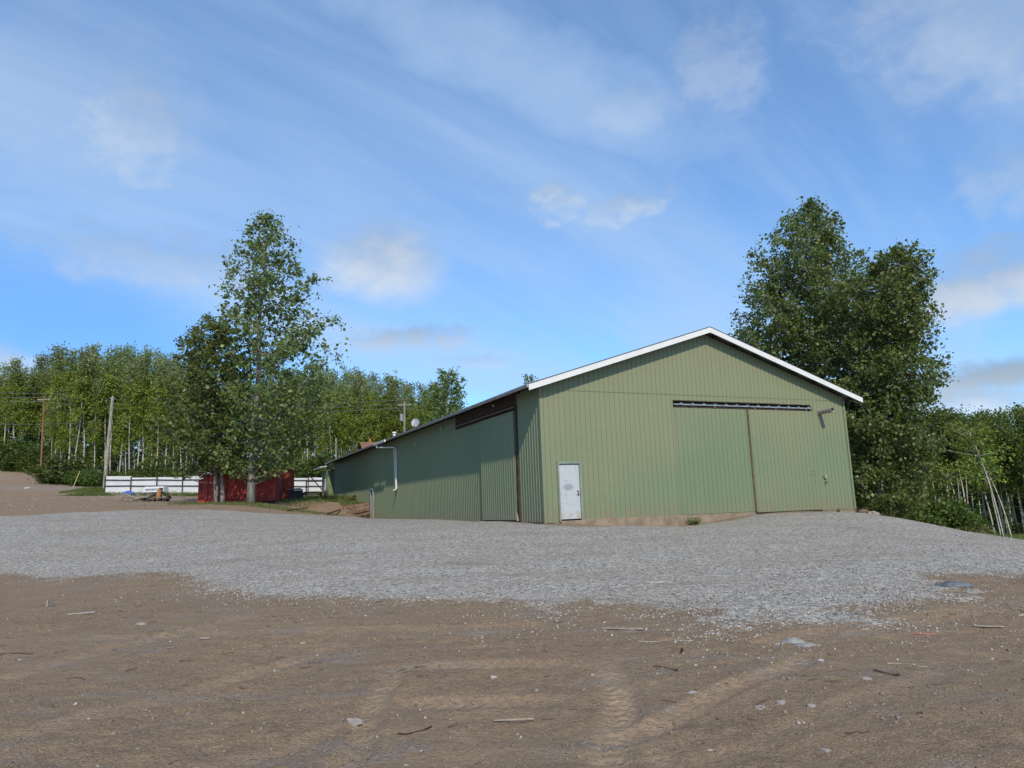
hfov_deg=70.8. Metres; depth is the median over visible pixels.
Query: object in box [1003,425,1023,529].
aspen tree
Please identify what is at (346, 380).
aspen tree
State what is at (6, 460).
shrub
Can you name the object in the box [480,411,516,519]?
sliding door
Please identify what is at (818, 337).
cottonwood tree
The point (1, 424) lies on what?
aspen tree
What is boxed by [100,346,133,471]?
aspen tree
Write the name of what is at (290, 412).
power line
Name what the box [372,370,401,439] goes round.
aspen tree
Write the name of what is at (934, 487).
aspen tree
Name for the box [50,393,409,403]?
power line
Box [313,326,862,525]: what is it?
metal barn
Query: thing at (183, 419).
aspen tree
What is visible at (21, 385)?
aspen tree
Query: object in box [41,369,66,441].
aspen tree
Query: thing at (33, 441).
shrub
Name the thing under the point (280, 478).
door
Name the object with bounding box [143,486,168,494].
truck canopy
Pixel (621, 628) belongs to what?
board
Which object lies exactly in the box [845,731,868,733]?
stick
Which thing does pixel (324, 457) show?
shrub
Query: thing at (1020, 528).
shrub
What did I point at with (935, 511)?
shrub
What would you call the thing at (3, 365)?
aspen tree
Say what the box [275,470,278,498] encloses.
door
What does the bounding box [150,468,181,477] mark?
shrub
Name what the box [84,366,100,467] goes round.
aspen tree
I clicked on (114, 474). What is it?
shrub
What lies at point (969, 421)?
aspen tree
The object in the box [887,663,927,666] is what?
stick
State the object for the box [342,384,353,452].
aspen tree
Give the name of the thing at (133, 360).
aspen tree
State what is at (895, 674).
stick
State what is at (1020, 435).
aspen tree
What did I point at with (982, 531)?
dry bush
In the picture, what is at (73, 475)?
shrub
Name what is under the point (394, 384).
aspen tree
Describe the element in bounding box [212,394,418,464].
deep wood
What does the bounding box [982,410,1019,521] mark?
aspen tree
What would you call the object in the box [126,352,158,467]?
aspen tree
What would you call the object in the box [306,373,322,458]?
aspen tree
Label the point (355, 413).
aspen tree
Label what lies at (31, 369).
aspen tree
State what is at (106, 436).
aspen tree
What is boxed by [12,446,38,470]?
shrub
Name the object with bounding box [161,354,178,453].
aspen tree
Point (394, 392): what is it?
aspen tree
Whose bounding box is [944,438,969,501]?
aspen tree
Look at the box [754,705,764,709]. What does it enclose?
rock
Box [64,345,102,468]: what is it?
aspen tree
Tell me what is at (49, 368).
aspen tree
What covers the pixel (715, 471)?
sliding door
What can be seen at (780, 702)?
rock
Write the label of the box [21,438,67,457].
shrub
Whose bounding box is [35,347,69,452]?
aspen tree
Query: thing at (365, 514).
log
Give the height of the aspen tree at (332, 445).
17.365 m
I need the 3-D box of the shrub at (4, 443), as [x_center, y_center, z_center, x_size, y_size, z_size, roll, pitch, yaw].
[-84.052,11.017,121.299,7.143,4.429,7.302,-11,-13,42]
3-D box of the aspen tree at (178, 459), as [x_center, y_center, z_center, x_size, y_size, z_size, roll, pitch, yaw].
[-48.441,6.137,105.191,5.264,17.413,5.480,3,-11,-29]
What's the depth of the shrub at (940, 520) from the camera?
44.68 m
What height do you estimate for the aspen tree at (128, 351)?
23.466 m
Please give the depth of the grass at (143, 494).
68.31 m
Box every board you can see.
[324,509,340,514]
[601,627,642,629]
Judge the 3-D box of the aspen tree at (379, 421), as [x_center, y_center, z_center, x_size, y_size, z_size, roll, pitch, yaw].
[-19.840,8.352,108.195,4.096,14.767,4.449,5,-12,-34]
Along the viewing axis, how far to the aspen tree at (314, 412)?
107.23 m
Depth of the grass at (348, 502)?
51.92 m
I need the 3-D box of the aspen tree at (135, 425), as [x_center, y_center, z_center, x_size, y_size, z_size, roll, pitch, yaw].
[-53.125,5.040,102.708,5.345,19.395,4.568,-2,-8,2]
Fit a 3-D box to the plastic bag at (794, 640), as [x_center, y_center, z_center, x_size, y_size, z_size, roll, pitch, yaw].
[3.054,2.773,7.823,0.249,0.059,0.155,-9,-12,36]
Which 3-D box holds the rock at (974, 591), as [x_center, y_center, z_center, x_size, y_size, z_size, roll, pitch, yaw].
[6.729,3.050,10.490,0.256,0.137,0.216,-2,-10,0]
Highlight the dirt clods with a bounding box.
[0,578,1023,767]
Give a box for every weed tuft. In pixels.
[346,495,356,500]
[687,517,700,524]
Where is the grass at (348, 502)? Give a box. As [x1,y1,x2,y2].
[338,499,363,506]
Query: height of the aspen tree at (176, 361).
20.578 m
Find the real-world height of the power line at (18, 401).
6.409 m
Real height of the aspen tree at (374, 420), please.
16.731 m
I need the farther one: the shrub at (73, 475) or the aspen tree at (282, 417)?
the aspen tree at (282, 417)
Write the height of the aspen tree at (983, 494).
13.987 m
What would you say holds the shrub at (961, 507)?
on the ground at (640, 714)
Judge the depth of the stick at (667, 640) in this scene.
8.01 m
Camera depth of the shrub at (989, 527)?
60.89 m
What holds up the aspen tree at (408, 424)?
on the ground at (640, 714)
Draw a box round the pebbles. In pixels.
[1,580,1020,767]
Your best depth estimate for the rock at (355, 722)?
5.56 m
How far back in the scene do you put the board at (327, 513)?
45.73 m
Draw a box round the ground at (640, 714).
[0,454,1023,767]
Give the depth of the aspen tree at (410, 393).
110.57 m
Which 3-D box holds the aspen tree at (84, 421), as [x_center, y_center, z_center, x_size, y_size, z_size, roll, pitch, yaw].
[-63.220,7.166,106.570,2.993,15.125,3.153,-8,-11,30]
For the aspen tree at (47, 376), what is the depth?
125.25 m
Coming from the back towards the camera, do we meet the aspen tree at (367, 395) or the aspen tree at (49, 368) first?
the aspen tree at (49, 368)
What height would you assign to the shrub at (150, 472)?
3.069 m
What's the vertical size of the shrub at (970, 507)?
3.186 m
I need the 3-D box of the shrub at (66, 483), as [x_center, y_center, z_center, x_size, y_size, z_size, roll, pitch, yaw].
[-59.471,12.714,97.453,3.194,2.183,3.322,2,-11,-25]
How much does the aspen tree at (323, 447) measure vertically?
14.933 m
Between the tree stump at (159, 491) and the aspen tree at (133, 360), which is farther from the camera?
the aspen tree at (133, 360)
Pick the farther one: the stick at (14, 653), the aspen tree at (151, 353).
the aspen tree at (151, 353)
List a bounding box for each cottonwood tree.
[142,309,273,502]
[203,209,353,503]
[416,366,467,422]
[521,374,537,383]
[728,195,932,487]
[823,238,958,519]
[849,394,953,521]
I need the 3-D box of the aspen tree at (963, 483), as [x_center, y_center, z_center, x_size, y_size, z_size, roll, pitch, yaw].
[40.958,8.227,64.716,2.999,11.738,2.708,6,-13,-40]
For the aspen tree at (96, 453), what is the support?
on the ground at (640, 714)
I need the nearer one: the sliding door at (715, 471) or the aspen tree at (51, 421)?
the sliding door at (715, 471)
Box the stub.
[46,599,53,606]
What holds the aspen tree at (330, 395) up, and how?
on the ground at (640, 714)
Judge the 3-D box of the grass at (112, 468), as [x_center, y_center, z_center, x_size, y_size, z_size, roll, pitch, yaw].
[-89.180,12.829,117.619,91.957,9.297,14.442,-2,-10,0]
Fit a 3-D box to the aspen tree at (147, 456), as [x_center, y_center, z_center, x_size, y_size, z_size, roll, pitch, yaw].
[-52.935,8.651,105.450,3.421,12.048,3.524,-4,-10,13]
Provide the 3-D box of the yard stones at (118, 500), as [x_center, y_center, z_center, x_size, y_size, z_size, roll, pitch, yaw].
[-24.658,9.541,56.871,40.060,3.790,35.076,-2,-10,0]
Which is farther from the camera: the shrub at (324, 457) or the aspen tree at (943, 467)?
the shrub at (324, 457)
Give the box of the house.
[358,438,376,449]
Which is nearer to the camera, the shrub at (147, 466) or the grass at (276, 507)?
the grass at (276, 507)
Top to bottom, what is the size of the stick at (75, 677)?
0.019 m
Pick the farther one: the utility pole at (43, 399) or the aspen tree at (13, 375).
the aspen tree at (13, 375)
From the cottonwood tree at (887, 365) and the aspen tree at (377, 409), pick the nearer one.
the cottonwood tree at (887, 365)
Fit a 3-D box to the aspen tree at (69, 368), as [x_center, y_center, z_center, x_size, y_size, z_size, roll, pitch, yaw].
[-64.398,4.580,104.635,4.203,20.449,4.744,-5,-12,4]
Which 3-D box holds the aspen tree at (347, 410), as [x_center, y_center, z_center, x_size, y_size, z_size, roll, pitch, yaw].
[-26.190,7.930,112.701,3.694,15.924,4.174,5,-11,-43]
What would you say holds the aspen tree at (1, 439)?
on the ground at (640, 714)
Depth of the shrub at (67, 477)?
94.05 m
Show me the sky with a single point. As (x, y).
(498, 191)
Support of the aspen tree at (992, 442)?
on the ground at (640, 714)
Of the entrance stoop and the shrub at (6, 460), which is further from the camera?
the shrub at (6, 460)
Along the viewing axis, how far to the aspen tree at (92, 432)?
105.38 m
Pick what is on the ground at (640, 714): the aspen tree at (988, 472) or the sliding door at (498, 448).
the aspen tree at (988, 472)
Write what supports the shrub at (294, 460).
on the ground at (640, 714)
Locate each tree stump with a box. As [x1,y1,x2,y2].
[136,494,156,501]
[155,489,161,500]
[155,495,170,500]
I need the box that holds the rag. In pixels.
[645,581,672,582]
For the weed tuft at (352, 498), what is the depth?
54.72 m
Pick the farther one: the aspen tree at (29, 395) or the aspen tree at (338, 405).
the aspen tree at (29, 395)
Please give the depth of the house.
103.51 m
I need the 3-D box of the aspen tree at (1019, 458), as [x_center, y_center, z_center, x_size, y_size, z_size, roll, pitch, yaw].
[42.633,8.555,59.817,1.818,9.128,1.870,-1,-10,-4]
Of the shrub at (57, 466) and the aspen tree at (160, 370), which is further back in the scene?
the aspen tree at (160, 370)
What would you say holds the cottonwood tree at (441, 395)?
on the ground at (640, 714)
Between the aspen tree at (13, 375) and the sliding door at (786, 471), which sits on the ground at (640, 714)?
the aspen tree at (13, 375)
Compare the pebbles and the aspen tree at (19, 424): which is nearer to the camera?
the pebbles
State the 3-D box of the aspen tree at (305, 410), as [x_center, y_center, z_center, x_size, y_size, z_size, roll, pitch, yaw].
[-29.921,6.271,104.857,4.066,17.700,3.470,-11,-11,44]
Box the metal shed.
[282,469,295,498]
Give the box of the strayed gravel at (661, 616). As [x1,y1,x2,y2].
[0,573,1023,668]
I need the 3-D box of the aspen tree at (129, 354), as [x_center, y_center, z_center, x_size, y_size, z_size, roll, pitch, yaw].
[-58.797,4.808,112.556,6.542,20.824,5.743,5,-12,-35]
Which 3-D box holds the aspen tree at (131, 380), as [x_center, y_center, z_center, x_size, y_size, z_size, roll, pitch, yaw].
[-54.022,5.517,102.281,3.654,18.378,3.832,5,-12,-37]
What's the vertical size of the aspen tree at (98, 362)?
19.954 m
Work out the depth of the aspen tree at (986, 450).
59.22 m
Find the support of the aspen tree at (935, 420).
on the ground at (640, 714)
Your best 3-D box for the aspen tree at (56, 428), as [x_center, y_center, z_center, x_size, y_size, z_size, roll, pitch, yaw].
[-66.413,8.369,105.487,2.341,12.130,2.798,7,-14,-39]
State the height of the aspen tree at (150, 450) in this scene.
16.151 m
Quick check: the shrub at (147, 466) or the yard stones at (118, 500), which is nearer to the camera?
the yard stones at (118, 500)
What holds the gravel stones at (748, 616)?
on the gravel pad
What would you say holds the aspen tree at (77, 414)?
on the ground at (640, 714)
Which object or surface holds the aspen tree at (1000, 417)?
on the ground at (640, 714)
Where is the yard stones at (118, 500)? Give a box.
[0,494,345,514]
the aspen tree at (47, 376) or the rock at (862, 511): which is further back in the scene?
the aspen tree at (47, 376)
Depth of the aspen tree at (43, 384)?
125.77 m
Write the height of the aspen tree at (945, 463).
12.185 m
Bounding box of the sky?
[0,0,1023,456]
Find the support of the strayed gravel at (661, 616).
on the ground at (640, 714)
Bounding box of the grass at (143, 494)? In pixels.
[68,487,319,495]
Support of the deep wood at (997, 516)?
on the ground at (640, 714)
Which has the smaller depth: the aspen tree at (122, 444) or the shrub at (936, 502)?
the shrub at (936, 502)
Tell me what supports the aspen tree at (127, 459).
on the ground at (640, 714)
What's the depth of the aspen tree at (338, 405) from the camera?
109.40 m
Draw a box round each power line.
[0,401,37,401]
[6,397,42,397]
[38,401,393,412]
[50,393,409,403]
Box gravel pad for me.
[0,509,1023,635]
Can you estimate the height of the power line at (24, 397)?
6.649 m
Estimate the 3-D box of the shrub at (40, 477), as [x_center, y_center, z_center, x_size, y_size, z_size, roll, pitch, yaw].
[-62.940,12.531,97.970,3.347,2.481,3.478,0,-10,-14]
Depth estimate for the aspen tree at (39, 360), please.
129.33 m
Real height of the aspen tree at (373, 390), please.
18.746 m
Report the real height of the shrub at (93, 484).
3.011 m
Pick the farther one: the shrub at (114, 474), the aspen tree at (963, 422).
the shrub at (114, 474)
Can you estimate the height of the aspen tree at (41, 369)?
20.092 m
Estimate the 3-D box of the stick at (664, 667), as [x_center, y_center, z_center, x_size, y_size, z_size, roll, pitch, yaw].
[1.457,2.675,6.802,0.268,0.034,0.051,-10,-13,39]
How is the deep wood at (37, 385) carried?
on the ground at (640, 714)
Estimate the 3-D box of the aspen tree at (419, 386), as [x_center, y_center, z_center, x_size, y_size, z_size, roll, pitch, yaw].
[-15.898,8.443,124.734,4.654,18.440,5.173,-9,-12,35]
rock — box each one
[135,622,146,625]
[347,717,365,726]
[687,691,697,694]
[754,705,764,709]
[775,700,785,704]
[806,703,815,707]
[819,748,831,752]
[857,509,867,512]
[861,676,871,679]
[868,511,879,514]
[964,589,984,593]
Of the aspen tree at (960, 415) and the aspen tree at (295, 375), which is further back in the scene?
the aspen tree at (295, 375)
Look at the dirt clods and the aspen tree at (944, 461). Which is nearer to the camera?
the dirt clods
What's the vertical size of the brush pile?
0.883 m
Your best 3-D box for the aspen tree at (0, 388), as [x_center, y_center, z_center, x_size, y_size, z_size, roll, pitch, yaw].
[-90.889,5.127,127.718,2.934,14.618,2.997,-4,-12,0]
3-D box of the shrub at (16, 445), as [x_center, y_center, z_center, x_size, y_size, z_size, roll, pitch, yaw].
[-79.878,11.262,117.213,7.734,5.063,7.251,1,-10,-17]
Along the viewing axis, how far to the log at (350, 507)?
50.52 m
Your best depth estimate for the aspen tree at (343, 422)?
109.84 m
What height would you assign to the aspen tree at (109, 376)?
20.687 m
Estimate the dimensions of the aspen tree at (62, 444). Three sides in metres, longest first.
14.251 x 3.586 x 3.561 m
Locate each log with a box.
[342,502,369,509]
[346,505,369,514]
[355,511,369,516]
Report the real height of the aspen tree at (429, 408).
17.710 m
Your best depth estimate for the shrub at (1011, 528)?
63.53 m
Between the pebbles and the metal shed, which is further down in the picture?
the pebbles
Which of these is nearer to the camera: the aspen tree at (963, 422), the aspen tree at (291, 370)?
the aspen tree at (963, 422)
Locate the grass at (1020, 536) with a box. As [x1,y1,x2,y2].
[990,533,1023,539]
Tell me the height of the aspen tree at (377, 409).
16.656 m
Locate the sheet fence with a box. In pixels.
[104,476,321,493]
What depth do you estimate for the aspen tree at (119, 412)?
103.72 m
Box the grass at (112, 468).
[0,463,190,473]
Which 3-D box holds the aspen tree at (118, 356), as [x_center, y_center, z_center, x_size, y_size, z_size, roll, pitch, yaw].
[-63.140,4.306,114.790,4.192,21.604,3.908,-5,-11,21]
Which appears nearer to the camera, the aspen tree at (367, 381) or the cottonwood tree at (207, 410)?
the cottonwood tree at (207, 410)
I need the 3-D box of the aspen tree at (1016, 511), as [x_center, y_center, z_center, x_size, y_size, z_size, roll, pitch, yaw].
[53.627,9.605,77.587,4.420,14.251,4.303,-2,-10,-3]
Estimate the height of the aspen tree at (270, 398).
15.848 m
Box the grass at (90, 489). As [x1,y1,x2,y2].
[58,486,106,493]
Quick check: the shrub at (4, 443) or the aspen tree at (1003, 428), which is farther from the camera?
the shrub at (4, 443)
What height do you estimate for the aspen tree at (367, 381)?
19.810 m
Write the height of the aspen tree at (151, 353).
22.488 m
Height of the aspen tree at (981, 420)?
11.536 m
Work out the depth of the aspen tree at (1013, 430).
83.94 m
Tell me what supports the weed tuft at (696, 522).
on the ground at (640, 714)
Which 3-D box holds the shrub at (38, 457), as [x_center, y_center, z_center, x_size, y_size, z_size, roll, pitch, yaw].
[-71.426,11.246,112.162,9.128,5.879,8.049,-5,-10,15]
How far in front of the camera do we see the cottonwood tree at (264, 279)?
48.46 m
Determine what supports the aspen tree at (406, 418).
on the ground at (640, 714)
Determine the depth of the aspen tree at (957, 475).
64.98 m
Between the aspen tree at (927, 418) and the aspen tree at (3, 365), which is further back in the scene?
the aspen tree at (3, 365)
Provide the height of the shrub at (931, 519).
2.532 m
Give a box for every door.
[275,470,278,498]
[278,471,281,499]
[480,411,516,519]
[557,462,583,520]
[674,408,754,514]
[748,410,823,511]
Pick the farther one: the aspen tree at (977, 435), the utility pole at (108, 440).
the utility pole at (108, 440)
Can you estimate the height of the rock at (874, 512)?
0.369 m
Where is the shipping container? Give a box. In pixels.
[198,464,281,502]
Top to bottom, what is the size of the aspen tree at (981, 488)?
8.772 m
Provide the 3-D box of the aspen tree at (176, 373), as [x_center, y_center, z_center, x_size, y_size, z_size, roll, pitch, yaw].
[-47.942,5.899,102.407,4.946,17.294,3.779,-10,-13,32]
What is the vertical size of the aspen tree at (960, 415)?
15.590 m
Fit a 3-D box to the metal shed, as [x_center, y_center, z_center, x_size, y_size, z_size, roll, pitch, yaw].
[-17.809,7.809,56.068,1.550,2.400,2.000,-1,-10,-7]
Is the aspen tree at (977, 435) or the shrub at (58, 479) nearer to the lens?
the aspen tree at (977, 435)
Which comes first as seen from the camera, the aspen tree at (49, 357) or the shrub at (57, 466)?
the shrub at (57, 466)
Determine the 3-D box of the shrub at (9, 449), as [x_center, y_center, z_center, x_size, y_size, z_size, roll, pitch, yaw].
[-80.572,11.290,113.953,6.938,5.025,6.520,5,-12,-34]
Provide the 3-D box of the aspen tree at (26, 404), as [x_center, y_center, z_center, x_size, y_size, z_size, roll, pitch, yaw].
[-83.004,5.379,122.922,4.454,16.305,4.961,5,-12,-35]
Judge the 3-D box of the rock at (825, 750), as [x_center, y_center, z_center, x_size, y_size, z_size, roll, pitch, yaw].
[1.970,2.301,4.517,0.080,0.041,0.062,-2,-10,0]
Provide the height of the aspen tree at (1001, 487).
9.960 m
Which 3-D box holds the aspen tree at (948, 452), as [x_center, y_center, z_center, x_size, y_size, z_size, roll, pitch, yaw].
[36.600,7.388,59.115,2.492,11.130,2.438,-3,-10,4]
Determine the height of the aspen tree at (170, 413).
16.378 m
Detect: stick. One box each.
[0,652,32,654]
[66,677,85,679]
[398,726,431,734]
[638,640,692,641]
[653,664,678,670]
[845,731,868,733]
[873,668,900,675]
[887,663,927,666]
[926,682,961,685]
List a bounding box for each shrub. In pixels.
[0,436,36,447]
[0,441,25,468]
[0,446,36,470]
[2,432,49,446]
[7,437,44,458]
[10,437,84,472]
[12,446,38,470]
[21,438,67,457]
[23,448,100,483]
[32,468,57,483]
[49,468,72,482]
[58,470,70,484]
[61,468,91,485]
[63,470,86,485]
[74,466,111,486]
[75,470,102,486]
[84,471,103,486]
[97,470,124,480]
[122,465,145,477]
[126,453,179,477]
[128,465,154,477]
[139,466,160,477]
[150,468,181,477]
[267,455,315,477]
[283,458,322,477]
[290,449,302,466]
[299,447,343,477]
[300,448,334,477]
[316,450,337,475]
[909,505,947,525]
[919,510,965,527]
[922,496,967,530]
[922,501,948,520]
[926,483,981,521]
[926,490,996,533]
[929,498,987,533]
[931,491,966,515]
[941,498,980,518]
[942,501,982,529]
[978,513,997,533]
[990,519,1017,534]
[1010,523,1023,534]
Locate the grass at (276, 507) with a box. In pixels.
[165,501,345,515]
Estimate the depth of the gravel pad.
17.55 m
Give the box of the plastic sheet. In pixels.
[935,580,973,586]
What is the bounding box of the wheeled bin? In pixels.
[288,488,302,498]
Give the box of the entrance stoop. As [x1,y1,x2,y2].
[302,472,325,495]
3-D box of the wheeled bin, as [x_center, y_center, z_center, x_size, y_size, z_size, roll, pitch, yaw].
[-16.199,8.274,53.980,1.101,0.991,0.790,1,-10,-17]
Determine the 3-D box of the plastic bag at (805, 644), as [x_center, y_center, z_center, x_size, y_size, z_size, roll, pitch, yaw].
[3.147,2.767,7.669,0.292,0.042,0.104,-5,-10,17]
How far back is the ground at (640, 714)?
6.53 m
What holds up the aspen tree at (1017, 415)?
on the ground at (640, 714)
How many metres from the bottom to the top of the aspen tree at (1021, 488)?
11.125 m
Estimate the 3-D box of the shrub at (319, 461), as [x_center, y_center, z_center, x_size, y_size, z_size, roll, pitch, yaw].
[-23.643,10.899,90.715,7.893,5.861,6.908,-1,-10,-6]
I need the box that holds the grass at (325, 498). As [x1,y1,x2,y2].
[280,494,352,507]
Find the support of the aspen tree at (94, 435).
on the ground at (640, 714)
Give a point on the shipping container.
(270, 489)
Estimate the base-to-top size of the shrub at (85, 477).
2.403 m
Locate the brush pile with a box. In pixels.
[104,488,184,500]
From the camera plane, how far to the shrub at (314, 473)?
88.84 m
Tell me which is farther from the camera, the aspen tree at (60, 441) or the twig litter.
the aspen tree at (60, 441)
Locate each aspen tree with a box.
[0,357,24,439]
[0,362,11,430]
[0,362,15,441]
[0,373,7,419]
[0,373,19,442]
[0,388,15,441]
[5,356,25,437]
[8,365,31,441]
[9,368,39,433]
[15,374,33,444]
[15,396,31,437]
[20,386,43,442]
[25,364,37,382]
[28,354,46,439]
[32,370,50,439]
[33,351,51,442]
[33,357,55,428]
[33,368,53,438]
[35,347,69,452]
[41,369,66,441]
[42,341,74,457]
[43,348,55,441]
[44,406,57,466]
[48,404,65,460]
[50,401,72,458]
[51,389,71,463]
[51,391,78,462]
[53,348,81,461]
[60,391,87,466]
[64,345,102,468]
[66,349,95,460]
[68,351,99,463]
[72,357,114,467]
[74,347,96,455]
[74,355,107,447]
[75,386,91,461]
[78,374,111,465]
[79,372,115,472]
[84,341,107,466]
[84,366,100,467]
[88,345,121,463]
[88,357,135,466]
[98,387,123,473]
[99,370,123,472]
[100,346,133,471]
[106,377,130,471]
[108,345,127,383]
[109,345,122,466]
[110,394,137,472]
[112,402,125,474]
[116,358,143,469]
[117,353,141,467]
[118,352,156,469]
[119,340,136,460]
[119,347,145,468]
[124,369,141,470]
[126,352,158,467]
[131,376,170,467]
[137,438,158,467]
[138,345,158,467]
[139,354,175,469]
[142,379,174,467]
[147,347,163,458]
[147,372,181,466]
[150,354,169,457]
[153,354,168,376]
[159,368,191,469]
[160,369,184,467]
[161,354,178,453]
[166,387,185,470]
[168,355,182,468]
[175,389,198,473]
[257,385,287,463]
[271,376,295,463]
[272,380,287,443]
[279,365,313,456]
[283,368,300,443]
[290,383,316,461]
[292,369,315,459]
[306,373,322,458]
[307,376,322,456]
[310,386,339,456]
[313,372,341,454]
[315,370,325,458]
[317,375,340,459]
[320,368,342,457]
[329,388,346,452]
[332,381,349,456]
[337,366,359,452]
[338,370,369,449]
[340,386,353,454]
[342,372,355,429]
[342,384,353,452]
[343,371,368,454]
[348,366,366,408]
[349,383,374,450]
[353,377,373,438]
[361,372,370,422]
[366,380,386,441]
[367,377,381,410]
[367,384,387,441]
[368,371,383,441]
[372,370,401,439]
[374,393,385,441]
[382,377,405,438]
[384,384,404,437]
[395,402,414,432]
[397,394,415,430]
[399,378,407,397]
[399,380,419,418]
[399,384,416,428]
[400,381,416,406]
[408,393,418,427]
[414,381,426,419]
[414,393,428,425]
[414,396,429,424]
[423,377,441,421]
[921,407,961,500]
[926,405,952,502]
[926,441,943,500]
[926,455,982,500]
[927,434,950,496]
[927,476,941,497]
[929,413,1012,536]
[931,405,954,495]
[939,407,966,503]
[940,408,968,503]
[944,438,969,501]
[947,404,988,513]
[947,427,974,510]
[949,410,997,523]
[951,411,973,511]
[953,412,976,499]
[955,444,1017,536]
[960,413,997,532]
[961,411,1004,519]
[963,440,990,515]
[972,414,992,526]
[973,413,998,526]
[974,405,1018,521]
[975,437,1000,534]
[981,427,1006,535]
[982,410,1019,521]
[986,424,1008,536]
[990,418,1023,520]
[991,438,1019,523]
[992,407,1023,522]
[993,411,1018,532]
[994,402,1023,522]
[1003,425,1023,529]
[1007,403,1023,501]
[1007,432,1023,480]
[1008,408,1023,521]
[1009,406,1023,502]
[1012,421,1023,497]
[1018,412,1023,448]
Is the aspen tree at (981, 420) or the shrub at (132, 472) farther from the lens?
the shrub at (132, 472)
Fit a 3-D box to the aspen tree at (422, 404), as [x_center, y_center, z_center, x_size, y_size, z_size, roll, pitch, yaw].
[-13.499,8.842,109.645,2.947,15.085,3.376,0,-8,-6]
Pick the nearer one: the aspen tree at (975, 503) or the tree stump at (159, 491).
the tree stump at (159, 491)
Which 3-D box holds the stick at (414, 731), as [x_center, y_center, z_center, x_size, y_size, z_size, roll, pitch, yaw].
[-0.705,2.543,5.281,0.267,0.023,0.058,3,-11,-28]
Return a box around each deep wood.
[0,373,211,469]
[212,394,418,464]
[932,426,1022,532]
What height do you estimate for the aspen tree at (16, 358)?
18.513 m
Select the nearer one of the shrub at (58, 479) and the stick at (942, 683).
the stick at (942, 683)
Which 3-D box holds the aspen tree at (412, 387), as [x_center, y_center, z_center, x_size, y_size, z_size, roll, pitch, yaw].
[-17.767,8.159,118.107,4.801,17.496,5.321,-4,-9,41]
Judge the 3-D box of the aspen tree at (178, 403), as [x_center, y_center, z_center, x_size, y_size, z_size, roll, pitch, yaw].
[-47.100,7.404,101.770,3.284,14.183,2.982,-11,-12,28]
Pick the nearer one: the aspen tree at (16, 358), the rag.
the rag
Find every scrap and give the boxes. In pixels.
[67,611,95,614]
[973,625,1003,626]
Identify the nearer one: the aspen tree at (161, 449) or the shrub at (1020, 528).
the shrub at (1020, 528)
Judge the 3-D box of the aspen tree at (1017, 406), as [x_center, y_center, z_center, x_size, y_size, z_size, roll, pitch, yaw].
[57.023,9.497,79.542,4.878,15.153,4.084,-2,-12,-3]
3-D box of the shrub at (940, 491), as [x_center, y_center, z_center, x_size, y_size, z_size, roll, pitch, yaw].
[29.063,9.060,50.706,5.634,4.161,6.457,-3,-10,5]
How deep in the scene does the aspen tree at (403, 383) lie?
130.75 m
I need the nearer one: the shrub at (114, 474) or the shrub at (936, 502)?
the shrub at (936, 502)
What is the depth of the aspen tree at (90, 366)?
112.54 m
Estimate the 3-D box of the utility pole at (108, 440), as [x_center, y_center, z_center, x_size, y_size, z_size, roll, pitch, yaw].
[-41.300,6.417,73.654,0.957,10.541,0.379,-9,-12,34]
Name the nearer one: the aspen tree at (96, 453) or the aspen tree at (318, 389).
the aspen tree at (96, 453)
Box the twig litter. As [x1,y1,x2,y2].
[0,577,1023,767]
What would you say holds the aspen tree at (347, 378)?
on the ground at (640, 714)
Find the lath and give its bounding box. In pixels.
[494,718,533,720]
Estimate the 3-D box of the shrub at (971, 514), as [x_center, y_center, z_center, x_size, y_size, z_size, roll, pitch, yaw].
[28.474,9.089,47.316,4.380,2.813,4.259,-3,-10,8]
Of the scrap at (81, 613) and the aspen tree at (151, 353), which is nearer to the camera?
the scrap at (81, 613)
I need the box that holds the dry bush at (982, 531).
[952,525,991,533]
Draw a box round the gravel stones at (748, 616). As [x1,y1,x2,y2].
[0,512,1023,647]
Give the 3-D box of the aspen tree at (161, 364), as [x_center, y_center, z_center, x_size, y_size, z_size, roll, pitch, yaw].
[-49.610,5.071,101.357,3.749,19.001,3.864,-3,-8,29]
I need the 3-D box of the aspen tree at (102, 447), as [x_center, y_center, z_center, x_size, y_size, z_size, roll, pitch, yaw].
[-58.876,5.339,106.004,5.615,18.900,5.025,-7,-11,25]
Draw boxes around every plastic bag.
[781,637,804,643]
[794,642,820,646]
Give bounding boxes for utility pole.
[37,397,50,482]
[102,396,113,487]
[335,438,336,458]
[398,402,410,431]
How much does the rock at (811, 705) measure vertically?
0.039 m
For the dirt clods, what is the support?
on the ground at (640, 714)
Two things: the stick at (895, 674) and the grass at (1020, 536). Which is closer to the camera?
the stick at (895, 674)
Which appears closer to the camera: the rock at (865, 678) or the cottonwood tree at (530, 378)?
the rock at (865, 678)
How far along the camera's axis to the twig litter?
7.00 m
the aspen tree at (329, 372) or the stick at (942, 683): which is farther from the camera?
the aspen tree at (329, 372)
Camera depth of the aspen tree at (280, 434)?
109.02 m
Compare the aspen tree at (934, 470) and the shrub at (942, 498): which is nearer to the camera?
the shrub at (942, 498)
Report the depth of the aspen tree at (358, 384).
107.82 m
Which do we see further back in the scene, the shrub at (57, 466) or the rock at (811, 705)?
the shrub at (57, 466)
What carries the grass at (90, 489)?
on the ground at (640, 714)
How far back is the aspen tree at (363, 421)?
107.03 m

